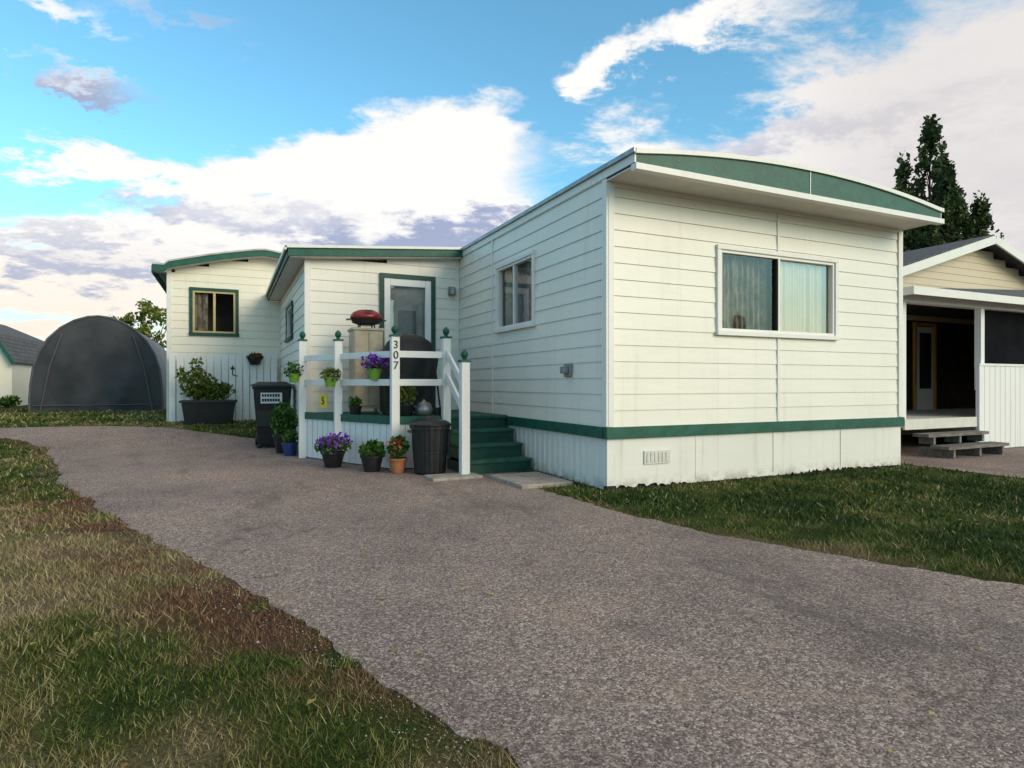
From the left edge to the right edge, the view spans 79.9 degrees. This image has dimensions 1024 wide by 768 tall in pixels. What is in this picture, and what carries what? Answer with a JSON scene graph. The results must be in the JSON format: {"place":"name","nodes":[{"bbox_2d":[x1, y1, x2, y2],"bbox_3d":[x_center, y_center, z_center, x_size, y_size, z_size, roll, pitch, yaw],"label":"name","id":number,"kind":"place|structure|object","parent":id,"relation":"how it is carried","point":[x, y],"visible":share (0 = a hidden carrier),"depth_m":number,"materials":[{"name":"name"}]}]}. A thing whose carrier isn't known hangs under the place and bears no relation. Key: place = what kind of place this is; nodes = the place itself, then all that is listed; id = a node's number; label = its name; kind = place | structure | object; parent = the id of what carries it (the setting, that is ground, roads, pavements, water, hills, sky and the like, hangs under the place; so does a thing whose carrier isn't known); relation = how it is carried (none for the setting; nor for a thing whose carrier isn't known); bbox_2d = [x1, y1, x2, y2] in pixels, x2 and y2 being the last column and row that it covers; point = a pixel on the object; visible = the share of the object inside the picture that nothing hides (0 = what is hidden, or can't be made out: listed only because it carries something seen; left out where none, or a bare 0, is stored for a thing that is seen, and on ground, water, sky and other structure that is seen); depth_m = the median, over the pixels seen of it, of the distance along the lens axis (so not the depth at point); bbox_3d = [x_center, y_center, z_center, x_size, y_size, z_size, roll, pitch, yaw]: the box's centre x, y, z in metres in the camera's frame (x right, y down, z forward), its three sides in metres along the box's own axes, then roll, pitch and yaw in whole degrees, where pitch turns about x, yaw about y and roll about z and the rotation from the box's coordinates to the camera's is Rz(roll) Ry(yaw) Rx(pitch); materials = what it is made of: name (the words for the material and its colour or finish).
{"place":"outdoors","nodes":[
{"label":"outdoors","id":0,"kind":"place"},
{"bbox_2d":[280,263,303,446],"bbox_3d":[-4.205,-0.425,11.596,0.014,2.950,5.100,0,0,-25],"label":"entry side siding","id":1,"kind":"object","parent":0,"point":[294,292],"visible":0.58,"depth_m":10.87,"materials":[{"name":"white wood"}]},
{"bbox_2d":[287,306,290,337],"bbox_3d":[-4.199,-1.165,11.626,0.070,0.570,1.150,0,0,-25],"label":"entry side window frame","id":2,"kind":"object","parent":1,"relation":"in","point":[288,322],"visible":0.45,"depth_m":12.12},
{"bbox_2d":[285,300,293,342],"bbox_3d":[-4.228,-1.165,11.612,0.075,0.690,1.290,0,0,-25],"label":"entry side window trim","id":3,"kind":"structure","parent":1,"relation":"attached to","point":[289,338],"depth_m":11.04,"materials":[{"name":"green wood"}]},
{"bbox_2d":[267,248,429,294],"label":"entry roof","id":4,"kind":"structure","parent":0,"point":[334,248],"depth_m":10.08,"materials":[{"name":"white metal"}]},
{"bbox_2d":[269,256,460,300],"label":"entry soffit","id":5,"kind":"structure","parent":4,"relation":"attached to","point":[293,265],"depth_m":9.93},
{"bbox_2d":[311,259,458,411],"bbox_3d":[-2.010,-0.527,9.797,2.470,3.155,0.014,0,0,-25],"label":"entry siding","id":6,"kind":"object","parent":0,"point":[336,308],"visible":0.51,"depth_m":9.54,"materials":[{"name":"white metal"}]},
{"bbox_2d":[304,259,458,411],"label":"entry corner trim","id":7,"kind":"structure","parent":6,"relation":"attached to","point":[307,297],"depth_m":9.28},
{"bbox_2d":[379,273,435,406],"bbox_3d":[-1.694,-0.680,9.937,0.920,2.180,0.077,0,0,-25],"label":"door trim","id":8,"kind":"structure","parent":6,"relation":"attached to","point":[382,276],"depth_m":9.99,"materials":[{"name":"green paint"}]},
{"bbox_2d":[384,278,430,345],"bbox_3d":[-1.698,-0.645,9.945,0.780,2.110,0.060,0,0,-25],"label":"storm door","id":9,"kind":"structure","parent":8,"relation":"attached to","point":[425,285],"depth_m":9.93,"materials":[{"name":"white paint"}]},
{"bbox_2d":[448,287,455,295],"bbox_3d":[-0.993,-1.540,10.159,0.120,0.160,0.178,0,0,-25],"label":"porch lamp","id":10,"kind":"object","parent":6,"relation":"attached to","point":[451,291],"visible":1,"depth_m":10.10,"materials":[{"name":"glass"}]},
{"bbox_2d":[0,426,1023,767],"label":"driveway","id":11,"kind":"structure","parent":0,"point":[756,694],"depth_m":2.91,"materials":[{"name":"grey asphalt"}]},
{"bbox_2d":[251,382,292,447],"bbox_3d":[-4.176,0.539,10.688,0.648,1.153,0.765,0,0,-17],"label":"wheelie bin","id":12,"kind":"object","parent":11,"relation":"on","point":[268,396],"visible":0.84,"depth_m":10.38,"materials":[{"name":"plastic"}]},
{"bbox_2d":[269,401,298,452],"bbox_3d":[-3.605,0.678,9.720,0.492,0.825,0.460,0,0,-25],"label":"potted shrub","id":13,"kind":"object","parent":11,"relation":"on","point":[282,421],"visible":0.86,"depth_m":9.61,"materials":[{"name":"green plant"}]},
{"bbox_2d":[281,429,298,455],"bbox_3d":[-3.395,0.888,9.355,0.278,0.404,0.296,0,0,-25],"label":"potted plant","id":14,"kind":"object","parent":11,"relation":"on","point":[289,444],"visible":1,"depth_m":9.29,"materials":[{"name":"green plant"}]},
{"bbox_2d":[314,432,352,467],"bbox_3d":[-2.350,0.859,8.050,0.500,0.462,0.533,0,0,-25],"label":"potted petunia","id":15,"kind":"object","parent":11,"relation":"on","point":[331,447],"visible":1,"depth_m":7.96,"materials":[{"name":"purple plant"}]},
{"bbox_2d":[358,439,385,471],"bbox_3d":[-1.761,0.885,7.662,0.362,0.410,0.364,0,0,-25],"label":"potted plant","id":16,"kind":"object","parent":11,"relation":"on","point":[372,453],"visible":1,"depth_m":7.57,"materials":[{"name":"green plant"}]},
{"bbox_2d":[385,434,409,472],"bbox_3d":[-1.413,0.855,7.521,0.287,0.470,0.285,0,0,20],"label":"potted geranium","id":17,"kind":"object","parent":11,"relation":"on","point":[397,447],"visible":1,"depth_m":7.47,"materials":[{"name":"plant"}]},
{"bbox_2d":[298,325,531,474],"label":"wooden deck","id":18,"kind":"structure","parent":11,"relation":"on","point":[481,443],"depth_m":7.96,"materials":[{"name":"green paint"}]},
{"bbox_2d":[284,361,303,382],"bbox_3d":[-3.196,-0.180,8.977,0.304,0.320,0.277,0,0,12],"label":"hanging pot","id":19,"kind":"object","parent":18,"relation":"hanging from","point":[293,376],"visible":1,"depth_m":8.92,"materials":[{"name":"plastic"}]},
{"bbox_2d":[320,394,326,407],"bbox_3d":[-2.684,0.240,8.693,0.179,0.190,0.020,0,0,40],"label":"yellow sign","id":20,"kind":"object","parent":18,"relation":"attached to","point":[323,400],"visible":1,"depth_m":8.69,"materials":[{"name":"yellow plastic"}]},
{"bbox_2d":[319,367,341,386],"bbox_3d":[-2.502,-0.100,8.422,0.300,0.280,0.322,0,0,-25],"label":"hanging pot","id":21,"kind":"object","parent":18,"relation":"hanging from","point":[331,380],"visible":1,"depth_m":8.36,"materials":[{"name":"plastic"}]},
{"bbox_2d":[348,396,362,414],"bbox_3d":[-2.153,0.292,8.415,0.226,0.276,0.219,0,0,-25],"label":"potted plant","id":22,"kind":"object","parent":18,"relation":"on","point":[354,406],"visible":0.99,"depth_m":8.36,"materials":[{"name":"green plant"}]},
{"bbox_2d":[347,327,384,413],"bbox_3d":[-2.136,-0.188,8.938,0.460,1.235,0.440,0,0,-25],"label":"storage cabinet","id":23,"kind":"object","parent":18,"relation":"on","point":[361,339],"visible":0.57,"depth_m":8.74,"materials":[{"name":"beige plastic"}]},
{"bbox_2d":[346,310,385,327],"bbox_3d":[-2.125,-0.943,8.915,0.560,0.284,0.368,0,0,-25],"label":"tabletop grill","id":24,"kind":"object","parent":23,"relation":"on","point":[371,318],"visible":0.91,"depth_m":8.79,"materials":[{"name":"red metal"}]},
{"bbox_2d":[360,352,389,379],"bbox_3d":[-1.791,-0.233,7.956,0.378,0.366,0.348,0,0,6],"label":"potted petunia","id":25,"kind":"object","parent":18,"relation":"on","point":[375,367],"visible":0.99,"depth_m":7.91,"materials":[{"name":"plant"}]},
{"bbox_2d":[379,334,438,415],"bbox_3d":[-1.465,-0.138,8.672,0.826,1.135,0.566,0,0,-25],"label":"covered barbecue","id":26,"kind":"object","parent":18,"relation":"on","point":[417,368],"visible":0.56,"depth_m":8.47,"materials":[{"name":"black fabric"}]},
{"bbox_2d":[400,386,417,415],"bbox_3d":[-1.413,0.187,8.062,0.327,0.487,0.333,0,0,21],"label":"potted plant","id":27,"kind":"object","parent":18,"relation":"on","point":[407,393],"visible":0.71,"depth_m":7.99,"materials":[{"name":"green plant"}]},
{"bbox_2d":[409,397,432,415],"bbox_3d":[-1.200,0.301,8.152,0.287,0.258,0.239,0,0,10],"label":"watering kettle","id":28,"kind":"object","parent":18,"relation":"on","point":[423,407],"visible":0.92,"depth_m":8.07,"materials":[{"name":"grey metal"}]},
{"bbox_2d":[433,358,440,415],"bbox_3d":[-0.965,0.004,8.123,0.165,0.851,0.087,0,0,-25],"label":"broom","id":29,"kind":"object","parent":18,"relation":"on","point":[437,411],"visible":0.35,"depth_m":8.11,"materials":[{"name":"black plastic"}]},
{"bbox_2d":[407,416,451,474],"bbox_3d":[-1.004,0.743,7.489,0.540,0.690,0.515,0,0,-25],"label":"trash can","id":30,"kind":"object","parent":11,"relation":"on","point":[429,440],"visible":0.99,"depth_m":7.31,"materials":[{"name":"black plastic"}]},
{"bbox_2d":[424,472,482,481],"bbox_3d":[-0.684,1.093,7.142,0.610,0.055,0.360,0,0,-25],"label":"concrete paver","id":31,"kind":"object","parent":11,"relation":"on","point":[446,476],"visible":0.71,"depth_m":7.04,"materials":[{"name":"grey concrete"}]},
{"bbox_2d":[30,474,979,767],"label":"fallen leaves","id":32,"kind":"object","parent":11,"relation":"on","point":[462,588],"visible":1,"depth_m":2.69,"materials":[{"name":"brown plant"}]},
{"bbox_2d":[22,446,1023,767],"bbox_3d":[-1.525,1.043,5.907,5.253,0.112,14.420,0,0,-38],"label":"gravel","id":33,"kind":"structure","parent":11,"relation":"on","point":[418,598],"depth_m":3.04,"materials":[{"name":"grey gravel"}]},
{"bbox_2d":[490,472,572,488],"bbox_3d":[0.203,1.087,6.880,0.620,0.065,0.860,0,0,-25],"label":"concrete paver","id":34,"kind":"object","parent":11,"relation":"on","point":[526,480],"visible":0.77,"depth_m":6.75,"materials":[{"name":"grey concrete"}]},
{"bbox_2d":[0,405,1023,767],"bbox_3d":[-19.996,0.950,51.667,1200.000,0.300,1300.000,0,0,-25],"label":"ground","id":35,"kind":"structure","parent":0,"point":[216,735],"depth_m":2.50,"materials":[{"name":"green plant"}]},
{"bbox_2d":[0,395,22,407],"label":"shrub","id":36,"kind":"object","parent":35,"relation":"on","point":[9,401],"visible":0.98,"depth_m":20.59,"materials":[{"name":"green plant"}]},
{"bbox_2d":[0,324,43,406],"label":"garden shed","id":37,"kind":"structure","parent":35,"relation":"on","point":[18,351],"depth_m":22.71,"materials":[{"name":"wood"}]},
{"bbox_2d":[28,315,166,411],"bbox_3d":[-13.435,-0.598,20.803,3.320,2.823,6.744,0,0,-25],"label":"storage shelter","id":38,"kind":"object","parent":35,"relation":"on","point":[96,362],"visible":0.92,"depth_m":17.82,"materials":[{"name":"fabric"}]},
{"bbox_2d":[111,298,166,347],"bbox_3d":[-15.732,-1.489,26.262,3.088,4.579,3.166,0,0,-25],"label":"birch tree","id":39,"kind":"object","parent":35,"relation":"on","point":[155,312],"visible":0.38,"depth_m":25.69,"materials":[{"name":"green plant"}]},
{"bbox_2d":[174,357,237,423],"bbox_3d":[-6.266,0.119,12.523,1.171,1.379,0.547,0,0,-25],"label":"planter box","id":40,"kind":"object","parent":35,"relation":"on","point":[200,409],"visible":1,"depth_m":12.40,"materials":[{"name":"black plastic"}]},
{"bbox_2d":[169,353,276,421],"bbox_3d":[-6.196,0.110,13.195,2.100,1.580,0.092,0,0,-24],"label":"board fence","id":41,"kind":"object","parent":35,"relation":"on","point":[213,365],"visible":0.59,"depth_m":13.22,"materials":[{"name":"white paint"}]},
{"bbox_2d":[246,352,263,364],"bbox_3d":[-5.605,-0.567,13.328,0.366,0.294,0.298,0,0,-25],"label":"hanging basket","id":42,"kind":"object","parent":41,"relation":"hanging from","point":[254,358],"visible":1,"depth_m":13.25,"materials":[{"name":"black plastic"}]},
{"bbox_2d":[151,249,350,421],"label":"addition","id":43,"kind":"structure","parent":35,"relation":"on","point":[214,306],"depth_m":13.44,"materials":[{"name":"plastic"}]},
{"bbox_2d":[193,290,235,333],"bbox_3d":[-6.503,-1.565,13.359,0.840,0.910,0.070,0,0,-25],"label":"window frame","id":44,"kind":"structure","parent":43,"relation":"in","point":[214,293],"depth_m":13.33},
{"bbox_2d":[208,293,233,331],"bbox_3d":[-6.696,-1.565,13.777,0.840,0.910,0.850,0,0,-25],"label":"window pane","id":45,"kind":"structure","parent":43,"relation":"in","point":[224,302],"depth_m":14.22,"materials":[{"name":"glass"}]},
{"bbox_2d":[267,248,461,299],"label":"entry fascia","id":46,"kind":"structure","parent":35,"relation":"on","point":[367,252],"depth_m":9.56,"materials":[{"name":"green metal"}]},
{"bbox_2d":[265,244,461,296],"bbox_3d":[-3.219,-2.114,11.999,2.762,0.288,5.495,0,0,-25],"label":"entry fascia cap","id":47,"kind":"object","parent":46,"relation":"attached to","point":[346,246],"visible":0.89,"depth_m":9.54,"materials":[{"name":"white metal"}]},
{"bbox_2d":[390,286,423,336],"bbox_3d":[-1.730,-0.645,10.013,0.780,2.110,0.050,0,0,-25],"label":"door","id":48,"kind":"structure","parent":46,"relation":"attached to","point":[407,298],"depth_m":10.00,"materials":[{"name":"glass"}]},
{"bbox_2d":[398,310,415,334],"bbox_3d":[-1.718,-0.850,9.988,0.300,0.700,0.003,0,0,-25],"label":"door lite","id":49,"kind":"object","parent":48,"relation":"attached to","point":[406,322],"depth_m":9.98,"materials":[{"name":"glass"}]},
{"bbox_2d":[617,466,883,488],"bbox_3d":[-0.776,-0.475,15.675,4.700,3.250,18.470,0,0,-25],"label":"underside","id":50,"kind":"object","parent":35,"relation":"on","point":[662,484],"visible":0.11,"depth_m":6.75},
{"bbox_2d":[505,425,606,488],"bbox_3d":[-2.894,0.828,14.669,0.012,0.535,18.480,0,0,-25],"label":"side skirting","id":51,"kind":"object","parent":50,"relation":"attached to","point":[578,458],"visible":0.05,"depth_m":7.05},
{"bbox_2d":[460,153,867,329],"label":"eave trim","id":52,"kind":"structure","parent":50,"relation":"attached to","point":[615,168],"depth_m":7.12,"materials":[{"name":"white metal"}]},
{"bbox_2d":[459,153,848,319],"bbox_3d":[-0.677,-2.300,15.484,4.780,0.210,19.100,0,0,-25],"label":"roof sheet","id":53,"kind":"object","parent":52,"relation":"on","point":[617,213],"visible":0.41,"depth_m":8.80,"materials":[{"name":"metal"}]},
{"bbox_2d":[365,147,635,304],"bbox_3d":[-2.825,-2.223,14.420,0.028,0.045,19.030,0,0,-25],"label":"roof edge flashing","id":54,"kind":"object","parent":53,"relation":"attached to","point":[587,176],"visible":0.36,"depth_m":7.08,"materials":[{"name":"grey metal"}]},
{"bbox_2d":[631,162,943,224],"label":"fascia lower trim","id":55,"kind":"structure","parent":53,"relation":"attached to","point":[639,167],"depth_m":6.59,"materials":[{"name":"white metal"}]},
{"bbox_2d":[636,154,940,217],"bbox_3d":[3.321,-2.236,6.830,4.720,0.272,0.045,0,0,-25],"label":"fascia green","id":56,"kind":"object","parent":53,"relation":"attached to","point":[793,179],"depth_m":6.66,"materials":[{"name":"green metal"}]},
{"bbox_2d":[634,148,943,212],"bbox_3d":[3.336,-2.301,6.798,4.780,0.221,0.024,0,0,-25],"label":"fascia cap","id":57,"kind":"object","parent":53,"relation":"attached to","point":[773,162],"visible":1,"depth_m":6.60,"materials":[{"name":"white metal"}]},
{"bbox_2d":[607,167,929,229],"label":"soffit","id":58,"kind":"structure","parent":52,"relation":"attached to","point":[628,176],"depth_m":6.88,"materials":[{"name":"white metal"}]},
{"bbox_2d":[460,236,893,379],"bbox_3d":[1.366,-0.828,16.648,0.014,2.545,18.500,0,0,-25],"label":"side siding","id":59,"kind":"object","parent":50,"relation":"attached to","point":[731,348],"visible":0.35,"depth_m":9.65,"materials":[{"name":"plastic"}]},
{"bbox_2d":[607,426,900,487],"bbox_3d":[3.111,0.824,7.263,4.700,0.528,0.008,0,0,-25],"label":"front skirting","id":60,"kind":"object","parent":35,"relation":"on","point":[700,458],"visible":0.98,"depth_m":7.09,"materials":[{"name":"white metal"}]},
{"bbox_2d":[644,450,669,463],"bbox_3d":[1.553,0.780,6.532,0.340,0.140,0.021,0,0,-25],"label":"skirting vent","id":61,"kind":"object","parent":60,"relation":"attached to","point":[656,456],"visible":1,"depth_m":6.53,"materials":[{"name":"white plastic"}]},
{"bbox_2d":[505,416,904,438],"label":"belt trim","id":62,"kind":"structure","parent":60,"relation":"attached to","point":[652,431],"depth_m":7.04,"materials":[{"name":"green paint"}]},
{"bbox_2d":[351,178,605,426],"bbox_3d":[-2.906,-0.858,14.674,0.014,2.605,18.500,0,0,-25],"label":"side siding","id":63,"kind":"object","parent":62,"relation":"on","point":[527,388],"visible":0.52,"depth_m":7.43,"materials":[{"name":"plastic"}]},
{"bbox_2d":[498,255,531,328],"bbox_3d":[0.059,-1.215,8.300,0.070,0.870,1.120,0,0,-25],"label":"side window frame","id":64,"kind":"object","parent":63,"relation":"attached to","point":[514,265],"visible":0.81,"depth_m":8.32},
{"bbox_2d":[494,250,536,333],"bbox_3d":[0.029,-1.215,8.287,0.075,0.970,1.240,0,0,-25],"label":"side window trim","id":65,"kind":"structure","parent":64,"relation":"attached to","point":[521,326],"depth_m":8.10,"materials":[{"name":"white wood"}]},
{"bbox_2d":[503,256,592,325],"bbox_3d":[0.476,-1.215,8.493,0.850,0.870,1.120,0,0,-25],"label":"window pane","id":66,"kind":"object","parent":64,"relation":"attached to","point":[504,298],"depth_m":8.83,"materials":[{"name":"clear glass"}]},
{"bbox_2d":[506,268,512,325],"bbox_3d":[-0.035,-1.216,8.709,0.052,0.868,0.260,0,0,-25],"label":"side window curtain","id":67,"kind":"object","parent":66,"relation":"hanging from","point":[509,296],"visible":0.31,"depth_m":8.68,"materials":[{"name":"fabric"}]},
{"bbox_2d":[518,262,527,322],"bbox_3d":[0.157,-1.216,8.389,0.052,0.868,0.480,0,0,-25],"label":"side window curtain","id":68,"kind":"object","parent":66,"relation":"hanging from","point":[522,291],"visible":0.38,"depth_m":8.43,"materials":[{"name":"white fabric"}]},
{"bbox_2d":[527,260,531,320],"bbox_3d":[0.293,-1.216,8.001,0.049,0.868,0.340,0,0,-25],"label":"side window curtain","id":69,"kind":"object","parent":66,"relation":"hanging from","point":[529,294],"visible":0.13,"depth_m":8.14,"materials":[{"name":"fabric"}]},
{"bbox_2d":[560,364,571,376],"bbox_3d":[0.607,-0.155,6.934,0.100,0.150,0.140,0,0,-25],"label":"dryer vent","id":70,"kind":"object","parent":63,"relation":"attached to","point":[566,369],"visible":1,"depth_m":6.89,"materials":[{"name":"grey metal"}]},
{"bbox_2d":[491,179,902,426],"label":"corner trim","id":71,"kind":"structure","parent":62,"relation":"on","point":[608,303],"depth_m":6.32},
{"bbox_2d":[614,187,897,426],"bbox_3d":[3.111,-0.828,7.261,4.700,2.545,0.014,0,0,-25],"label":"front siding","id":72,"kind":"object","parent":62,"relation":"on","point":[657,382],"visible":0.98,"depth_m":6.94,"materials":[{"name":"plastic"}]},
{"bbox_2d":[721,249,834,335],"bbox_3d":[3.185,-1.060,7.316,1.880,0.920,0.070,0,0,-25],"label":"front window frame","id":73,"kind":"object","parent":72,"relation":"attached to","point":[831,298],"visible":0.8,"depth_m":7.40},
{"bbox_2d":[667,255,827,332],"bbox_3d":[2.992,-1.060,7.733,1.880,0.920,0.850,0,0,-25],"label":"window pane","id":74,"kind":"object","parent":73,"relation":"attached to","point":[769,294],"depth_m":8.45,"materials":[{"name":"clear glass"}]},
{"bbox_2d":[722,254,766,329],"bbox_3d":[2.742,-1.061,7.250,0.820,0.918,0.053,0,0,-25],"label":"front window curtain","id":75,"kind":"object","parent":74,"relation":"hanging from","point":[744,292],"visible":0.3,"depth_m":7.25,"materials":[{"name":"fabric"}]},
{"bbox_2d":[780,261,808,331],"bbox_3d":[3.411,-1.061,7.494,0.600,0.918,0.052,0,0,-25],"label":"front window curtain","id":76,"kind":"object","parent":74,"relation":"hanging from","point":[794,296],"visible":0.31,"depth_m":7.52,"materials":[{"name":"white fabric"}]},
{"bbox_2d":[809,264,825,332],"bbox_3d":[3.825,-1.061,7.695,0.360,0.918,0.051,0,0,-25],"label":"front window curtain","id":77,"kind":"object","parent":74,"relation":"hanging from","point":[817,298],"visible":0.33,"depth_m":7.70,"materials":[{"name":"white fabric"}]},
{"bbox_2d":[773,259,777,330],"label":"window track","id":78,"kind":"structure","parent":73,"relation":"attached to","point":[775,294],"depth_m":7.27,"materials":[{"name":"metal"}]},
{"bbox_2d":[714,244,839,339],"bbox_3d":[3.199,-1.060,7.286,2.000,1.020,0.075,0,0,-25],"label":"front window trim","id":79,"kind":"structure","parent":73,"relation":"attached to","point":[719,247],"depth_m":7.14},
{"bbox_2d":[604,465,903,491],"bbox_3d":[3.104,1.075,7.237,4.726,0.050,0.085,0,0,-25],"label":"foundation debris","id":80,"kind":"object","parent":35,"relation":"on","point":[610,488],"visible":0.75,"depth_m":6.85,"materials":[{"name":"soil"}]},
{"bbox_2d":[901,427,975,434],"bbox_3d":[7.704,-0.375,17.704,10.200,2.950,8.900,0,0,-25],"label":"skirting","id":81,"kind":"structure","parent":35,"relation":"on","point":[907,432],"depth_m":13.59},
{"bbox_2d":[903,234,1023,296],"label":"roof","id":82,"kind":"structure","parent":81,"relation":"on","point":[917,255],"depth_m":13.21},
{"bbox_2d":[903,235,1023,304],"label":"fascia","id":83,"kind":"structure","parent":82,"relation":"attached to","point":[958,252],"depth_m":11.89,"materials":[{"name":"white wood"}]},
{"bbox_2d":[892,114,1003,251],"bbox_3d":[17.536,-4.839,24.845,5.490,11.958,2.872,0,0,-25],"label":"poplar tree","id":84,"kind":"object","parent":35,"relation":"on","point":[947,191],"visible":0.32,"depth_m":24.35,"materials":[{"name":"green plant"}]},
{"bbox_2d":[903,294,1023,447],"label":"porch frame","id":85,"kind":"object","parent":35,"relation":"on","point":[999,388],"visible":0.74,"depth_m":10.25,"materials":[{"name":"white wood"}]},
{"bbox_2d":[913,322,936,409],"bbox_3d":[8.915,-0.385,13.202,0.740,1.870,0.050,0,0,-25],"label":"door frame","id":86,"kind":"object","parent":85,"relation":"attached to","point":[933,325],"visible":0.91,"depth_m":13.14,"materials":[{"name":"wood"}]},
{"bbox_2d":[917,327,932,409],"bbox_3d":[8.915,-0.340,13.202,0.580,1.780,0.040,0,0,-25],"label":"door","id":87,"kind":"structure","parent":86,"relation":"in","point":[924,398],"depth_m":13.18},
{"bbox_2d":[901,408,976,429],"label":"porch floor","id":88,"kind":"structure","parent":85,"relation":"attached to","point":[938,418],"depth_m":9.97,"materials":[{"name":"white wood"}]},
{"bbox_2d":[903,249,1023,324],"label":"gable siding","id":89,"kind":"object","parent":85,"relation":"attached to","point":[989,264],"visible":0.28,"depth_m":13.27,"materials":[{"name":"beige wood"}]},
{"bbox_2d":[985,310,1023,363],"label":"porch screen","id":90,"kind":"object","parent":85,"relation":"attached to","point":[1004,337],"visible":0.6,"depth_m":10.58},
{"bbox_2d":[0,0,1023,350],"label":"sky","id":91,"kind":"structure","parent":0,"point":[135,134],"materials":[{"name":"blue"}]},
{"bbox_2d":[906,304,973,319],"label":"porch ceiling","id":92,"kind":"structure","parent":0,"point":[933,311],"depth_m":12.01,"materials":[{"name":"brown wood"}]},
{"bbox_2d":[906,320,990,409],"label":"porch back wall","id":93,"kind":"structure","parent":0,"point":[955,365],"depth_m":13.65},
{"bbox_2d":[901,435,1023,477],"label":"neighbour driveway","id":94,"kind":"structure","parent":0,"point":[1010,462],"depth_m":8.75,"materials":[{"name":"concrete"}]},
{"bbox_2d":[913,430,1008,458],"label":"porch steps","id":95,"kind":"structure","parent":94,"relation":"on","point":[951,451],"depth_m":9.32,"materials":[{"name":"grey wood"}]}
]}

